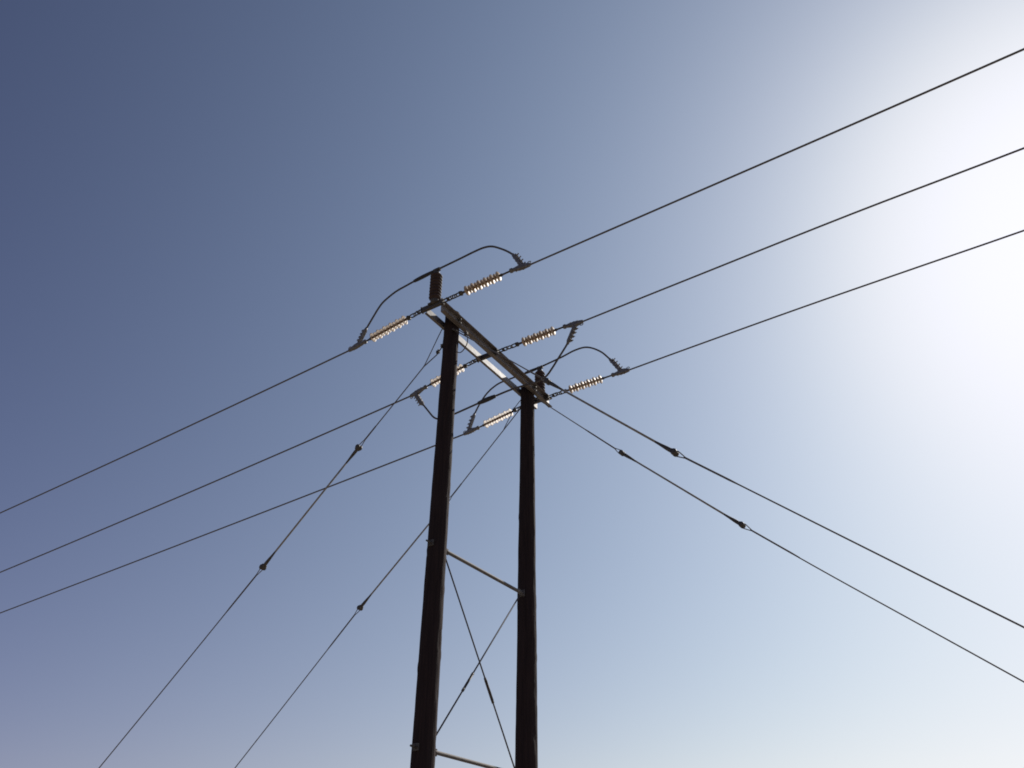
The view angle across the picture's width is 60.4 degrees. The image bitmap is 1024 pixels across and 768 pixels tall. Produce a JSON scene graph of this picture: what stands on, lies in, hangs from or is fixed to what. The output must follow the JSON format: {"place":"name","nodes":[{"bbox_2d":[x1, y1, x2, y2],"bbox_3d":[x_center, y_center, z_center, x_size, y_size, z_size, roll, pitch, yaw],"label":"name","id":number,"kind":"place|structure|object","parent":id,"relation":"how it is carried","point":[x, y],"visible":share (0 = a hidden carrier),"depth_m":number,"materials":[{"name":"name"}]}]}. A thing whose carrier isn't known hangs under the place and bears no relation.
{"place":"outdoors","nodes":[
{"label":"outdoors","id":0,"kind":"place"},
{"bbox_2d":[0,0,1023,767],"label":"sky","id":1,"kind":"structure","parent":0,"point":[205,205],"materials":[{"name":"blue"}]},
{"bbox_3d":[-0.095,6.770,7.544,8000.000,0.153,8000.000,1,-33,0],"label":"ground","id":2,"kind":"structure","parent":0,"visible":0},
{"bbox_2d":[410,298,551,767],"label":"utility pole","id":3,"kind":"object","parent":2,"relation":"on","point":[424,752],"visible":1,"depth_m":14.86,"materials":[{"name":"brown wood"}]},
{"bbox_2d":[99,343,442,767],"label":"guy wire","id":4,"kind":"object","parent":3,"relation":"attached to","point":[358,447],"visible":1,"depth_m":16.11,"materials":[{"name":"metal"}]},
{"bbox_2d":[235,406,520,767],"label":"guy wire","id":5,"kind":"object","parent":3,"relation":"attached to","point":[359,607],"visible":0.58,"depth_m":18.25,"materials":[{"name":"metal"}]},
{"bbox_2d":[366,309,420,341],"bbox_3d":[-2.191,-1.062,16.304,1.391,0.270,0.183,-20,-38,29],"label":"strain insulator","id":6,"kind":"object","parent":3,"relation":"attached to","point":[387,329],"visible":1,"depth_m":16.32,"materials":[{"name":"ceramic"}]},
{"bbox_2d":[0,339,366,512],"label":"power line","id":7,"kind":"object","parent":6,"relation":"attached to","point":[357,345],"visible":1,"depth_m":18.52,"materials":[{"name":"metal"}]},
{"bbox_2d":[424,329,441,364],"bbox_3d":[-1.458,-0.662,16.188,0.404,0.710,0.044,-20,-38,29],"label":"bonding wire","id":8,"kind":"object","parent":3,"relation":"attached to","point":[437,351],"visible":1,"depth_m":16.15,"materials":[{"name":"metal"}]},
{"bbox_2d":[428,267,442,305],"bbox_3d":[-1.393,-1.797,16.096,0.255,0.845,0.228,1,-33,0],"label":"post insulator","id":9,"kind":"object","parent":3,"relation":"on","point":[435,288],"visible":0.98,"depth_m":15.99,"materials":[{"name":"brown ceramic"}]},
{"bbox_2d":[357,245,525,341],"bbox_3d":[-1.358,-1.736,16.057,3.876,1.031,0.072,-20,-38,29],"label":"jumper cable","id":10,"kind":"object","parent":9,"relation":"attached to","point":[517,259],"visible":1,"depth_m":16.40,"materials":[{"name":"metal"}]},
{"bbox_2d":[426,358,476,386],"bbox_3d":[-1.202,-0.203,17.562,1.315,0.286,0.183,-20,-38,29],"label":"strain insulator","id":11,"kind":"object","parent":3,"relation":"attached to","point":[436,380],"visible":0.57,"depth_m":17.54,"materials":[{"name":"ceramic"}]},
{"bbox_2d":[0,385,427,572],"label":"power line","id":12,"kind":"object","parent":11,"relation":"attached to","point":[419,390],"visible":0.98,"depth_m":20.20,"materials":[{"name":"metal"}]},
{"bbox_2d":[456,330,467,352],"bbox_3d":[-0.897,-0.788,15.896,0.260,0.525,0.044,-20,-38,29],"label":"bonding wire","id":13,"kind":"object","parent":3,"relation":"attached to","point":[466,333],"visible":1,"depth_m":15.85,"materials":[{"name":"metal"}]},
{"bbox_2d":[442,271,508,302],"bbox_3d":[-0.640,-1.709,15.450,1.507,0.196,0.183,-20,-38,29],"label":"strain insulator","id":14,"kind":"object","parent":3,"relation":"attached to","point":[481,284],"visible":1,"depth_m":15.38,"materials":[{"name":"ceramic"}]},
{"bbox_2d":[509,48,1023,272],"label":"power line","id":15,"kind":"object","parent":14,"relation":"attached to","point":[519,267],"visible":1,"depth_m":12.84,"materials":[{"name":"metal"}]},
{"bbox_2d":[479,407,518,427],"bbox_3d":[-0.172,0.696,18.999,1.366,0.270,0.183,-20,-38,29],"label":"strain insulator","id":16,"kind":"object","parent":3,"relation":"attached to","point":[506,414],"visible":0.82,"depth_m":19.06,"materials":[{"name":"ceramic"}]},
{"bbox_2d":[0,426,479,612],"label":"power line","id":17,"kind":"object","parent":16,"relation":"attached to","point":[470,431],"visible":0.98,"depth_m":22.32,"materials":[{"name":"metal"}]},
{"bbox_2d":[504,400,520,427],"bbox_3d":[0.008,0.636,18.282,0.463,0.621,0.044,-20,-38,29],"label":"bonding wire","id":18,"kind":"object","parent":3,"relation":"attached to","point":[514,409],"visible":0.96,"depth_m":18.30,"materials":[{"name":"metal"}]},
{"bbox_2d":[496,326,562,352],"bbox_3d":[0.332,-0.838,16.714,1.546,0.190,0.183,-20,-38,29],"label":"strain insulator","id":19,"kind":"object","parent":3,"relation":"attached to","point":[543,334],"visible":0.99,"depth_m":16.62,"materials":[{"name":"ceramic"}]},
{"bbox_2d":[563,147,1023,328],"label":"power line","id":20,"kind":"object","parent":19,"relation":"attached to","point":[576,323],"visible":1,"depth_m":14.24,"materials":[{"name":"metal"}]},
{"bbox_2d":[414,325,577,419],"bbox_3d":[-0.393,-0.102,16.832,3.892,1.069,0.085,-20,-38,29],"label":"jumper cable","id":21,"kind":"object","parent":20,"relation":"hanging from","point":[419,400],"visible":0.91,"depth_m":16.42,"materials":[{"name":"metal"}]},
{"bbox_2d":[534,365,544,399],"bbox_3d":[0.596,-0.037,18.815,0.255,0.845,0.228,1,-33,0],"label":"post insulator","id":22,"kind":"object","parent":3,"relation":"on","point":[541,373],"visible":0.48,"depth_m":18.79,"materials":[{"name":"brown ceramic"}]},
{"bbox_2d":[466,346,622,429],"bbox_3d":[0.611,0.012,18.799,3.936,1.153,0.072,-20,-38,29],"label":"jumper cable","id":23,"kind":"object","parent":22,"relation":"attached to","point":[612,361],"visible":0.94,"depth_m":18.92,"materials":[{"name":"metal"}]},
{"bbox_2d":[548,375,610,397],"bbox_3d":[1.386,0.051,18.138,1.556,0.185,0.183,-20,-38,29],"label":"strain insulator","id":24,"kind":"object","parent":3,"relation":"attached to","point":[582,385],"visible":0.98,"depth_m":18.07,"materials":[{"name":"ceramic"}]},
{"bbox_2d":[611,230,1023,376],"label":"power line","id":25,"kind":"object","parent":24,"relation":"attached to","point":[622,371],"visible":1,"depth_m":15.79,"materials":[{"name":"metal"}]},
{"bbox_2d":[452,328,1023,627],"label":"guy wire","id":26,"kind":"object","parent":3,"relation":"attached to","point":[674,452],"visible":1,"depth_m":11.80,"materials":[{"name":"metal"}]},
{"bbox_2d":[533,396,1023,682],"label":"guy wire","id":27,"kind":"object","parent":3,"relation":"attached to","point":[742,525],"visible":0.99,"depth_m":14.11,"materials":[{"name":"metal"}]}
]}

